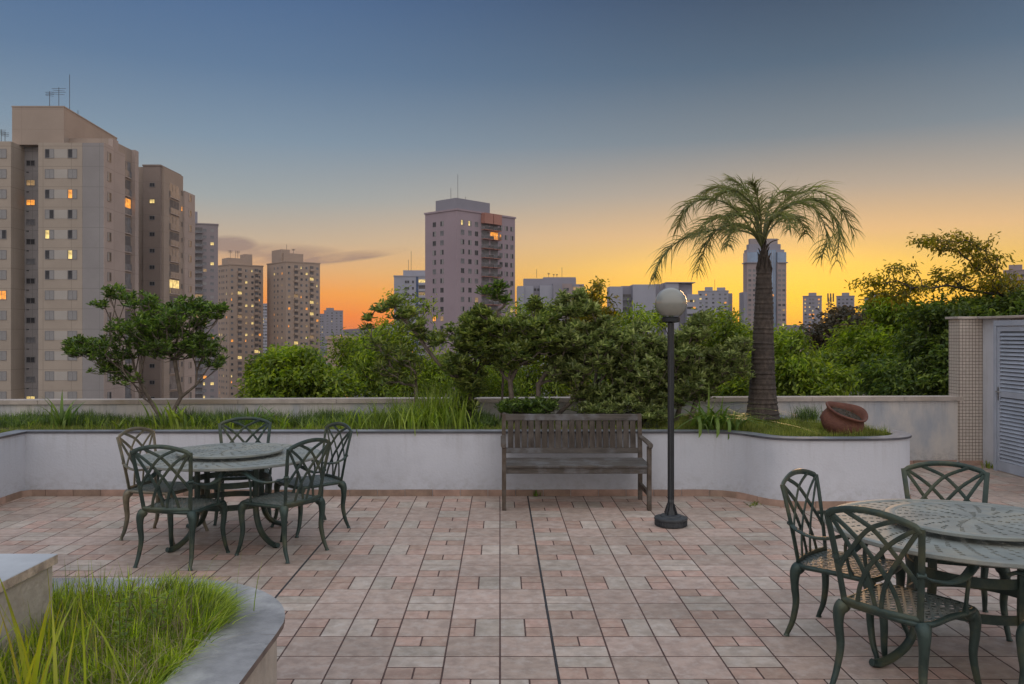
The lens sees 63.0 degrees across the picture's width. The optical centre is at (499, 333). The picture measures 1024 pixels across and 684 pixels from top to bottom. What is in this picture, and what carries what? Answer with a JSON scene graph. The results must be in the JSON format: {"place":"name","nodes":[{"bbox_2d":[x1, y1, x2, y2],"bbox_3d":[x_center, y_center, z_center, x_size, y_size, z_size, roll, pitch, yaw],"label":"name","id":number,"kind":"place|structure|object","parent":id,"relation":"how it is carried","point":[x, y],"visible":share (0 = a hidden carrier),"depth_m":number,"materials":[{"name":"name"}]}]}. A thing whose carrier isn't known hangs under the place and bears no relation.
{"place":"outdoors","nodes":[
{"label":"outdoors","id":0,"kind":"place"},
{"bbox_2d":[332,391,471,435],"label":"reed grass","id":1,"kind":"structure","parent":0,"point":[396,419],"depth_m":9.61,"materials":[{"name":"green plant"}]},
{"bbox_2d":[444,397,481,428],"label":"upright grass","id":2,"kind":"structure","parent":0,"point":[460,419],"depth_m":9.53,"materials":[{"name":"green plant"}]},
{"bbox_2d":[0,466,1023,683],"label":"terrace floor","id":3,"kind":"structure","parent":0,"point":[519,590],"depth_m":5.86,"materials":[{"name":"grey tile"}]},
{"bbox_2d":[0,554,57,657],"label":"stone ledge","id":4,"kind":"object","parent":3,"relation":"on","point":[30,584],"visible":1,"depth_m":3.45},
{"bbox_2d":[116,427,208,543],"bbox_3d":[-2.945,1.293,7.286,0.595,0.944,0.617,0,0,13],"label":"armchair","id":5,"kind":"object","parent":3,"relation":"on","point":[177,488],"visible":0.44,"depth_m":7.18,"materials":[{"name":"green metal"}]},
{"bbox_2d":[52,578,284,683],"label":"rounded planter","id":6,"kind":"object","parent":3,"relation":"on","point":[244,657],"visible":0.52,"depth_m":3.45,"materials":[{"name":"grey concrete"}]},
{"bbox_2d":[0,558,141,683],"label":"tall grass","id":7,"kind":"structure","parent":6,"relation":"on","point":[30,678],"depth_m":2.64,"materials":[{"name":"green plant"}]},
{"bbox_2d":[23,569,123,669],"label":"tall grass","id":8,"kind":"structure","parent":6,"relation":"on","point":[50,622],"depth_m":3.27,"materials":[{"name":"green plant"}]},
{"bbox_2d":[111,579,137,651],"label":"leafy weed","id":9,"kind":"object","parent":6,"relation":"on","point":[126,619],"visible":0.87,"depth_m":3.31,"materials":[{"name":"green plant"}]},
{"bbox_2d":[0,567,262,683],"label":"long grass","id":10,"kind":"structure","parent":6,"relation":"on","point":[216,605],"depth_m":3.48,"materials":[{"name":"green plant"}]},
{"bbox_2d":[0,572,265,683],"bbox_3d":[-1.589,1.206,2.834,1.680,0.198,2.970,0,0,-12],"label":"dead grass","id":11,"kind":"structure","parent":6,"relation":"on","point":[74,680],"depth_m":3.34,"materials":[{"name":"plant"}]},
{"bbox_2d":[46,543,261,650],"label":"tall grass","id":12,"kind":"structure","parent":6,"relation":"on","point":[128,601],"depth_m":3.60,"materials":[{"name":"green plant"}]},
{"bbox_2d":[144,587,174,638],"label":"leafy weed","id":13,"kind":"object","parent":6,"relation":"on","point":[158,611],"visible":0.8,"depth_m":3.46,"materials":[{"name":"green plant"}]},
{"bbox_2d":[130,444,232,570],"bbox_3d":[-2.480,1.293,6.484,0.617,0.944,0.595,0,0,10],"label":"armchair","id":14,"kind":"object","parent":3,"relation":"on","point":[169,506],"visible":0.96,"depth_m":6.27,"materials":[{"name":"green metal"}]},
{"bbox_2d":[136,442,319,552],"bbox_3d":[-2.320,1.377,7.200,1.522,0.768,1.522,0,0,-45],"label":"round table","id":15,"kind":"object","parent":3,"relation":"on","point":[258,459],"visible":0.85,"depth_m":6.97,"materials":[{"name":"green metal"}]},
{"bbox_2d":[213,417,271,525],"bbox_3d":[-2.452,1.293,8.005,0.617,0.944,0.595,0,0,-15],"label":"armchair","id":16,"kind":"object","parent":3,"relation":"on","point":[266,425],"visible":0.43,"depth_m":8.22,"materials":[{"name":"green metal"}]},
{"bbox_2d":[232,438,331,563],"bbox_3d":[-1.727,1.293,6.717,0.595,0.944,0.617,0,0,29],"label":"armchair","id":17,"kind":"object","parent":3,"relation":"on","point":[284,501],"visible":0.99,"depth_m":6.61,"materials":[{"name":"green metal"}]},
{"bbox_2d":[270,422,352,537],"bbox_3d":[-1.700,1.293,7.587,0.595,0.944,0.617,0,0,-40],"label":"armchair","id":18,"kind":"object","parent":3,"relation":"on","point":[332,479],"visible":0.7,"depth_m":7.57,"materials":[{"name":"green metal"}]},
{"bbox_2d":[0,414,911,507],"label":"planter","id":19,"kind":"object","parent":3,"relation":"on","point":[750,466],"visible":0.69,"depth_m":9.07,"materials":[{"name":"white paint"}]},
{"bbox_2d":[41,391,84,428],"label":"strap plant","id":20,"kind":"object","parent":19,"relation":"on","point":[64,418],"visible":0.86,"depth_m":9.77,"materials":[{"name":"green plant"}]},
{"bbox_2d":[84,413,113,428],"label":"grass tuft","id":21,"kind":"object","parent":19,"relation":"on","point":[88,423],"visible":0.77,"depth_m":9.62,"materials":[{"name":"green plant"}]},
{"bbox_2d":[60,282,230,418],"bbox_3d":[-4.271,0.245,10.094,2.028,1.740,1.212,0,0,0],"label":"tree","id":22,"kind":"object","parent":19,"relation":"on","point":[153,337],"visible":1,"depth_m":9.97,"materials":[{"name":"green plant"}]},
{"bbox_2d":[139,398,194,429],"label":"strap plant","id":23,"kind":"object","parent":19,"relation":"on","point":[175,417],"visible":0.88,"depth_m":9.57,"materials":[{"name":"green plant"}]},
{"bbox_2d":[164,411,205,428],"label":"strap plant","id":24,"kind":"object","parent":19,"relation":"on","point":[191,420],"visible":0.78,"depth_m":9.61,"materials":[{"name":"green plant"}]},
{"bbox_2d":[0,403,494,427],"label":"ground cover","id":25,"kind":"object","parent":19,"relation":"on","point":[320,414],"visible":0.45,"depth_m":10.02,"materials":[{"name":"green plant"}]},
{"bbox_2d":[238,405,282,428],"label":"spider plant","id":26,"kind":"object","parent":19,"relation":"on","point":[264,417],"visible":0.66,"depth_m":9.67,"materials":[{"name":"green plant"}]},
{"bbox_2d":[267,411,290,428],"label":"grass tuft","id":27,"kind":"object","parent":19,"relation":"on","point":[282,423],"visible":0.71,"depth_m":9.57,"materials":[{"name":"green plant"}]},
{"bbox_2d":[332,406,372,428],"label":"grass tuft","id":28,"kind":"object","parent":19,"relation":"on","point":[359,422],"visible":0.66,"depth_m":9.68,"materials":[{"name":"green plant"}]},
{"bbox_2d":[357,322,425,410],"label":"leaning shrub","id":29,"kind":"object","parent":19,"relation":"on","point":[385,350],"visible":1,"depth_m":10.09,"materials":[{"name":"green plant"}]},
{"bbox_2d":[361,292,471,416],"bbox_3d":[-1.014,0.293,10.146,1.363,1.615,0.477,0,0,0],"label":"leaning shrub","id":30,"kind":"object","parent":19,"relation":"on","point":[402,313],"visible":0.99,"depth_m":10.11,"materials":[{"name":"green plant"}]},
{"bbox_2d":[394,377,483,428],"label":"reed grass","id":31,"kind":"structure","parent":19,"relation":"on","point":[431,402],"depth_m":9.83,"materials":[{"name":"green plant"}]},
{"bbox_2d":[0,408,892,436],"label":"lawn grass","id":32,"kind":"structure","parent":19,"relation":"on","point":[764,427],"depth_m":9.39,"materials":[{"name":"green plant"}]},
{"bbox_2d":[439,310,501,416],"bbox_3d":[-0.319,0.384,10.159,0.794,1.444,0.885,0,0,15],"label":"evergreen shrub","id":33,"kind":"object","parent":19,"relation":"on","point":[469,328],"visible":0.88,"depth_m":9.97,"materials":[{"name":"green plant"}]},
{"bbox_2d":[468,415,500,428],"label":"fern","id":34,"kind":"object","parent":19,"relation":"on","point":[492,423],"visible":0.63,"depth_m":9.62,"materials":[{"name":"green plant"}]},
{"bbox_2d":[474,277,511,417],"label":"tufted sapling","id":35,"kind":"object","parent":19,"relation":"on","point":[497,286],"visible":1,"depth_m":10.12,"materials":[{"name":"green plant"}]},
{"bbox_2d":[470,294,569,425],"bbox_3d":[0.261,0.312,9.985,1.241,1.581,1.095,0,0,0],"label":"evergreen shrub","id":36,"kind":"object","parent":19,"relation":"on","point":[514,352],"visible":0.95,"depth_m":9.77,"materials":[{"name":"green plant"}]},
{"bbox_2d":[493,388,559,426],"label":"shrub","id":37,"kind":"object","parent":19,"relation":"on","point":[539,405],"visible":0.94,"depth_m":9.60,"materials":[{"name":"green plant"}]},
{"bbox_2d":[536,286,623,426],"bbox_3d":[0.968,0.274,9.997,1.081,1.712,1.125,0,0,0],"label":"evergreen shrub","id":38,"kind":"object","parent":19,"relation":"on","point":[592,349],"visible":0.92,"depth_m":9.80,"materials":[{"name":"green plant"}]},
{"bbox_2d":[566,390,667,424],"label":"shrub","id":39,"kind":"object","parent":19,"relation":"on","point":[639,407],"visible":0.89,"depth_m":9.60,"materials":[{"name":"green plant"}]},
{"bbox_2d":[598,317,674,424],"bbox_3d":[1.605,0.455,10.005,0.977,1.327,1.105,0,0,0],"label":"evergreen shrub","id":40,"kind":"object","parent":19,"relation":"on","point":[641,375],"visible":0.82,"depth_m":9.78,"materials":[{"name":"green plant"}]},
{"bbox_2d":[650,309,719,421],"bbox_3d":[2.174,0.411,9.991,0.874,1.413,0.904,0,0,0],"label":"evergreen shrub","id":41,"kind":"object","parent":19,"relation":"on","point":[689,355],"visible":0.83,"depth_m":9.79,"materials":[{"name":"green plant"}]},
{"bbox_2d":[690,416,730,438],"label":"hanging leaves","id":42,"kind":"object","parent":19,"relation":"hanging from","point":[717,425],"visible":0.89,"depth_m":9.02,"materials":[{"name":"green plant"}]},
{"bbox_2d":[675,404,758,430],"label":"arching strap plant","id":43,"kind":"object","parent":19,"relation":"on","point":[739,422],"visible":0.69,"depth_m":9.30,"materials":[{"name":"green plant"}]},
{"bbox_2d":[683,334,755,425],"bbox_3d":[2.586,0.557,9.993,0.922,1.111,0.661,0,0,0],"label":"evergreen shrub","id":44,"kind":"object","parent":19,"relation":"on","point":[722,361],"visible":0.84,"depth_m":9.87,"materials":[{"name":"green plant"}]},
{"bbox_2d":[631,386,820,433],"bbox_3d":[2.354,0.800,9.174,1.871,0.600,1.909,0,0,0],"label":"arching strap plant","id":45,"kind":"object","parent":19,"relation":"on","point":[705,421],"visible":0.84,"depth_m":9.23,"materials":[{"name":"green plant"}]},
{"bbox_2d":[647,173,865,419],"bbox_3d":[3.171,-0.526,10.101,2.811,3.088,2.075,0,0,0],"label":"palm tree","id":46,"kind":"object","parent":19,"relation":"on","point":[762,392],"visible":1,"depth_m":9.98,"materials":[{"name":"green plant"}]},
{"bbox_2d":[786,401,822,421],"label":"grass tuft","id":47,"kind":"object","parent":19,"relation":"on","point":[805,414],"visible":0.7,"depth_m":10.17,"materials":[{"name":"green plant"}]},
{"bbox_2d":[820,401,867,435],"bbox_3d":[3.695,0.942,8.993,0.454,0.320,0.452,12,21,0],"label":"clay pot","id":48,"kind":"object","parent":19,"relation":"on","point":[840,416],"visible":0.94,"depth_m":8.89,"materials":[{"name":"ceramic"}]},
{"bbox_2d":[0,395,963,464],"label":"parapet wall","id":49,"kind":"structure","parent":3,"relation":"on","point":[929,423],"depth_m":11.03,"materials":[{"name":"white paint"}]},
{"bbox_2d":[501,414,652,510],"bbox_3d":[0.765,1.308,8.610,1.515,0.905,0.679,0,0,0],"label":"park bench","id":50,"kind":"object","parent":3,"relation":"on","point":[640,466],"visible":1,"depth_m":8.88,"materials":[{"name":"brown wood"}]},
{"bbox_2d":[654,287,687,528],"bbox_3d":[1.569,0.667,7.670,0.306,2.185,0.306,0,0,0],"label":"globe lamp","id":51,"kind":"object","parent":3,"relation":"on","point":[670,304],"visible":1,"depth_m":7.64,"materials":[{"name":"black metal"}]},
{"bbox_2d":[780,469,908,658],"bbox_3d":[2.001,1.293,4.868,0.595,0.944,0.617,0,0,44],"label":"armchair","id":52,"kind":"object","parent":3,"relation":"on","point":[802,564],"visible":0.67,"depth_m":4.86,"materials":[{"name":"green metal"}]},
{"bbox_2d":[823,506,981,683],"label":"armchair","id":53,"kind":"object","parent":3,"relation":"on","point":[883,610],"visible":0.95,"depth_m":4.01,"materials":[{"name":"green metal"}]},
{"bbox_2d":[823,499,1023,667],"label":"round table","id":54,"kind":"object","parent":3,"relation":"on","point":[979,533],"visible":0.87,"depth_m":4.33,"materials":[{"name":"green metal"}]},
{"bbox_2d":[901,461,1012,640],"bbox_3d":[2.779,1.293,5.135,0.617,0.944,0.595,0,0,19],"label":"armchair","id":55,"kind":"object","parent":3,"relation":"on","point":[982,475],"visible":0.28,"depth_m":5.34,"materials":[{"name":"green metal"}]},
{"bbox_2d":[945,315,1023,476],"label":"service room","id":56,"kind":"object","parent":3,"relation":"on","point":[986,367],"visible":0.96,"depth_m":11.02,"materials":[{"name":"beige tile"}]},
{"bbox_2d":[993,320,1023,476],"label":"door","id":57,"kind":"structure","parent":56,"relation":"in","point":[1008,341],"depth_m":10.50,"materials":[{"name":"grey paint"}]},
{"bbox_2d":[1007,570,1023,683],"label":"armchair","id":58,"kind":"object","parent":3,"relation":"on","point":[1019,636],"visible":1,"depth_m":3.83,"materials":[{"name":"green metal"}]},
{"bbox_2d":[0,0,1023,329],"label":"sky","id":59,"kind":"structure","parent":0,"point":[328,131],"materials":[{"name":"blue"}]},
{"bbox_2d":[263,338,867,396],"bbox_3d":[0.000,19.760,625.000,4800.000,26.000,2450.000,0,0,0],"label":"ground","id":60,"kind":"structure","parent":0,"point":[369,392],"depth_m":793.60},
{"bbox_2d":[0,74,138,398],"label":"apartment tower","id":61,"kind":"structure","parent":60,"relation":"on","point":[69,213],"depth_m":115.02,"materials":[{"name":"beige concrete"}]},
{"bbox_2d":[45,189,53,198],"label":"window","id":62,"kind":"structure","parent":61,"relation":"in","point":[49,193],"depth_m":114.96,"materials":[{"name":"grey glass"}]},
{"bbox_2d":[45,209,53,218],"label":"window","id":63,"kind":"structure","parent":61,"relation":"in","point":[49,213],"depth_m":114.96,"materials":[{"name":"grey glass"}]},
{"bbox_2d":[45,270,53,279],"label":"window","id":64,"kind":"structure","parent":61,"relation":"in","point":[49,274],"depth_m":114.96,"materials":[{"name":"grey glass"}]},
{"bbox_2d":[45,290,53,299],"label":"window","id":65,"kind":"structure","parent":61,"relation":"in","point":[49,294],"depth_m":114.96,"materials":[{"name":"grey glass"}]},
{"bbox_2d":[45,371,53,380],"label":"window","id":66,"kind":"structure","parent":61,"relation":"in","point":[49,375],"depth_m":114.96,"materials":[{"name":"grey glass"}]},
{"bbox_2d":[68,189,76,198],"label":"window","id":67,"kind":"structure","parent":61,"relation":"in","point":[72,193],"depth_m":114.99,"materials":[{"name":"orange glass"}]},
{"bbox_2d":[68,209,76,218],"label":"window","id":68,"kind":"structure","parent":61,"relation":"in","point":[72,213],"depth_m":114.96,"materials":[{"name":"grey glass"}]},
{"bbox_2d":[68,270,76,279],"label":"window","id":69,"kind":"structure","parent":61,"relation":"in","point":[72,274],"depth_m":114.96,"materials":[{"name":"grey glass"}]},
{"bbox_2d":[68,290,76,299],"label":"window","id":70,"kind":"structure","parent":61,"relation":"in","point":[72,294],"depth_m":114.96,"materials":[{"name":"grey glass"}]},
{"bbox_2d":[68,371,76,380],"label":"window","id":71,"kind":"structure","parent":61,"relation":"in","point":[72,375],"depth_m":114.96,"materials":[{"name":"grey glass"}]},
{"bbox_2d":[139,164,194,397],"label":"apartment tower","id":72,"kind":"structure","parent":60,"relation":"on","point":[166,238],"depth_m":143.33,"materials":[{"name":"brown concrete"}]},
{"bbox_2d":[195,212,218,397],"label":"apartment tower","id":73,"kind":"structure","parent":60,"relation":"on","point":[206,260],"depth_m":353.07,"materials":[{"name":"grey concrete"}]},
{"bbox_2d":[218,251,263,397],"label":"apartment tower","id":74,"kind":"structure","parent":60,"relation":"on","point":[240,292],"depth_m":404.66,"materials":[{"name":"beige concrete"}]},
{"bbox_2d":[219,269,226,397],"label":"window","id":75,"kind":"structure","parent":74,"relation":"in","point":[223,269],"depth_m":406.08,"materials":[{"name":"glass"}]},
{"bbox_2d":[263,304,266,353],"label":"apartment tower","id":76,"kind":"structure","parent":60,"relation":"on","point":[264,326],"depth_m":800.20,"materials":[{"name":"grey concrete"}]},
{"bbox_2d":[266,244,320,355],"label":"apartment tower","id":77,"kind":"structure","parent":60,"relation":"on","point":[293,298],"depth_m":406.31,"materials":[{"name":"beige concrete"}]},
{"bbox_2d":[233,337,370,397],"bbox_3d":[-4.021,17.906,17.052,2.639,35.708,3.007,0,0,0],"label":"street tree","id":78,"kind":"object","parent":60,"relation":"on","point":[294,371],"visible":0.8,"depth_m":16.38,"materials":[{"name":"green plant"}]},
{"bbox_2d":[320,314,323,346],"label":"apartment tower","id":79,"kind":"structure","parent":60,"relation":"on","point":[321,326],"depth_m":950.31,"materials":[{"name":"grey concrete"}]},
{"bbox_2d":[324,308,342,349],"bbox_3d":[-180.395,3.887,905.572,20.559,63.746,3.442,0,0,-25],"label":"apartment tower","id":80,"kind":"structure","parent":60,"relation":"on","point":[333,320],"depth_m":903.60,"materials":[{"name":"grey concrete"}]},
{"bbox_2d":[325,336,358,396],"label":"apartment block","id":81,"kind":"structure","parent":60,"relation":"on","point":[330,340],"depth_m":120.07,"materials":[{"name":"grey concrete"}]},
{"bbox_2d":[341,331,427,394],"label":"distant tree","id":82,"kind":"object","parent":60,"relation":"on","point":[355,344],"visible":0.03,"depth_m":59.35,"materials":[{"name":"green plant"}]},
{"bbox_2d":[317,285,477,396],"bbox_3d":[-2.459,17.300,19.945,3.686,36.919,3.211,0,0,35],"label":"street tree","id":83,"kind":"object","parent":60,"relation":"on","point":[360,359],"visible":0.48,"depth_m":19.54,"materials":[{"name":"green plant"}]},
{"bbox_2d":[383,260,424,355],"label":"apartment tower","id":84,"kind":"structure","parent":60,"relation":"on","point":[415,279],"depth_m":380.42,"materials":[{"name":"grey concrete"}]},
{"bbox_2d":[424,197,515,395],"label":"apartment tower","id":85,"kind":"structure","parent":60,"relation":"on","point":[469,245],"depth_m":247.65,"materials":[{"name":"concrete"}]},
{"bbox_2d":[499,226,512,373],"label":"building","id":86,"kind":"structure","parent":85,"relation":"in","point":[506,227],"depth_m":257.87,"materials":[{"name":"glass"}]},
{"bbox_2d":[451,293,592,396],"bbox_3d":[0.563,17.362,21.039,4.258,36.796,3.589,0,0,0],"label":"street tree","id":87,"kind":"object","parent":60,"relation":"on","point":[494,382],"visible":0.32,"depth_m":20.30,"materials":[{"name":"green plant"}]},
{"bbox_2d":[517,269,583,396],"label":"apartment block","id":88,"kind":"structure","parent":60,"relation":"on","point":[548,287],"depth_m":330.50,"materials":[{"name":"concrete"}]},
{"bbox_2d":[547,364,609,395],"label":"distant tree","id":89,"kind":"object","parent":60,"relation":"on","point":[599,377],"visible":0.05,"depth_m":57.74,"materials":[{"name":"green plant"}]},
{"bbox_2d":[564,276,622,383],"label":"slender tree","id":90,"kind":"object","parent":60,"relation":"on","point":[595,296],"visible":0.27,"depth_m":19.73,"materials":[{"name":"green plant"}]},
{"bbox_2d":[607,282,698,337],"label":"office block","id":91,"kind":"structure","parent":60,"relation":"on","point":[641,293],"depth_m":350.00,"materials":[{"name":"grey concrete"}]},
{"bbox_2d":[599,298,737,395],"bbox_3d":[3.716,17.470,18.962,3.544,36.580,3.552,0,0,0],"label":"street tree","id":92,"kind":"object","parent":60,"relation":"on","point":[655,319],"visible":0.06,"depth_m":18.89,"materials":[{"name":"green plant"}]},
{"bbox_2d":[698,287,731,332],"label":"apartment tower","id":93,"kind":"structure","parent":60,"relation":"on","point":[709,297],"depth_m":597.64,"materials":[{"name":"grey concrete"}]},
{"bbox_2d":[686,302,752,395],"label":"street tree","id":94,"kind":"object","parent":60,"relation":"on","point":[724,327],"visible":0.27,"depth_m":20.31,"materials":[{"name":"green plant"}]},
{"bbox_2d":[739,239,787,332],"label":"office tower","id":95,"kind":"structure","parent":60,"relation":"on","point":[749,263],"depth_m":550.00,"materials":[{"name":"stone"}]},
{"bbox_2d":[734,323,864,395],"bbox_3d":[6.013,17.771,17.046,2.390,35.978,2.979,0,0,0],"label":"street tree","id":96,"kind":"object","parent":60,"relation":"on","point":[799,373],"visible":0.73,"depth_m":16.24,"materials":[{"name":"green plant"}]},
{"bbox_2d":[802,293,821,354],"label":"apartment tower","id":97,"kind":"structure","parent":60,"relation":"on","point":[812,302],"depth_m":647.98,"materials":[{"name":"grey concrete"}]},
{"bbox_2d":[794,304,868,352],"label":"dark tree","id":98,"kind":"object","parent":60,"relation":"on","point":[832,315],"visible":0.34,"depth_m":73.95,"materials":[{"name":"green plant"}]},
{"bbox_2d":[836,293,854,309],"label":"apartment tower","id":99,"kind":"structure","parent":60,"relation":"on","point":[845,299],"depth_m":647.71,"materials":[{"name":"grey concrete"}]},
{"bbox_2d":[808,291,928,395],"bbox_3d":[10.255,17.301,22.021,4.276,36.917,4.397,0,0,0],"label":"street tree","id":100,"kind":"object","parent":60,"relation":"on","point":[849,343],"visible":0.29,"depth_m":21.53,"materials":[{"name":"green plant"}]},
{"bbox_2d":[844,228,1023,310],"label":"tall backlit tree","id":101,"kind":"object","parent":60,"relation":"on","point":[996,286],"visible":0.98,"depth_m":17.83,"materials":[{"name":"green plant"}]},
{"bbox_2d":[851,285,1023,395],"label":"street tree","id":102,"kind":"object","parent":60,"relation":"on","point":[921,368],"visible":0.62,"depth_m":17.52,"materials":[{"name":"green plant"}]},
{"bbox_2d":[1003,265,1023,287],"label":"apartment tower","id":103,"kind":"structure","parent":60,"relation":"on","point":[1019,269],"depth_m":417.85,"materials":[{"name":"concrete"}]},
{"bbox_2d":[343,325,802,337],"bbox_3d":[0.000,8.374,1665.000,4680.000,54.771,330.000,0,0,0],"label":"hills","id":104,"kind":"structure","parent":0,"point":[350,331],"depth_m":1553.04,"materials":[{"name":"green plant"}]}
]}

